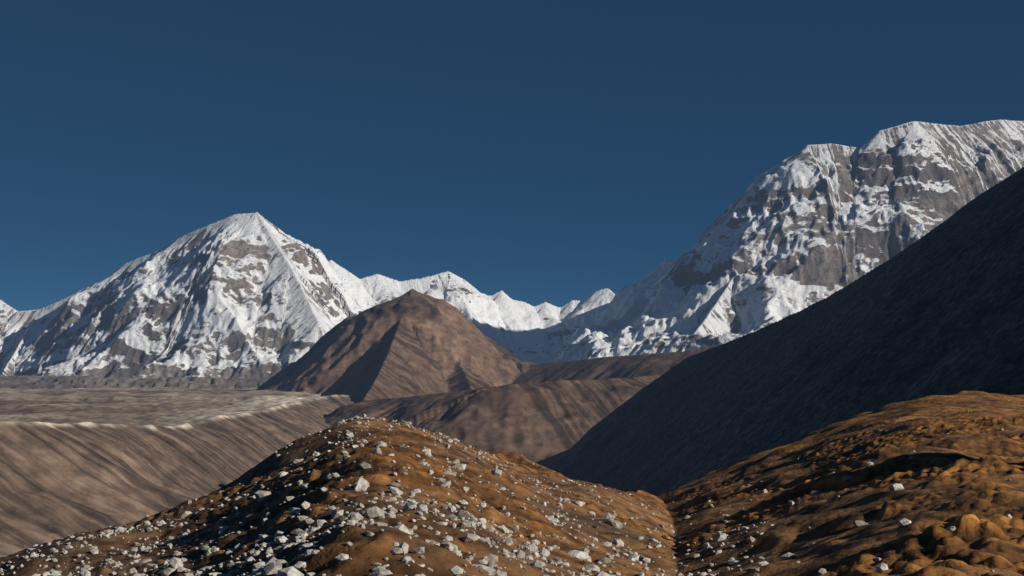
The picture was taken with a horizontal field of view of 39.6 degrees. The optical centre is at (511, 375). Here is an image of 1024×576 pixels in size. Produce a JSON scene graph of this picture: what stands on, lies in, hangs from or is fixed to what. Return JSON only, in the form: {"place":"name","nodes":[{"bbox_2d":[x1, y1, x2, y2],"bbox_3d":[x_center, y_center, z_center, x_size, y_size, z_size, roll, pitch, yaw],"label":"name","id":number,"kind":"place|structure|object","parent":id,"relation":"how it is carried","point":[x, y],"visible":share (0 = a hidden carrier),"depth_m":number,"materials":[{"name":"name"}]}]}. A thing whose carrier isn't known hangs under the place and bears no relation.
{"place":"outdoors","nodes":[
{"label":"outdoors","id":0,"kind":"place"},
{"bbox_2d":[0,119,1023,575],"bbox_3d":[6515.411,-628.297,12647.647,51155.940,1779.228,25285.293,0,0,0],"label":"mountain terrain","id":1,"kind":"structure","parent":0,"point":[800,325],"depth_m":1898.48,"materials":[{"name":"brown soil"}]},
{"bbox_2d":[27,445,982,575],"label":"boulders","id":2,"kind":"object","parent":1,"relation":"on","point":[361,484],"visible":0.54,"depth_m":32.20,"materials":[{"name":"stone"}]},
{"bbox_2d":[0,400,1015,575],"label":"stones","id":3,"kind":"object","parent":1,"relation":"on","point":[271,565],"visible":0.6,"depth_m":24.88,"materials":[{"name":"grey stone"}]},
{"bbox_2d":[0,0,1023,310],"label":"sky","id":4,"kind":"structure","parent":0,"point":[557,153],"materials":[{"name":"blue"}]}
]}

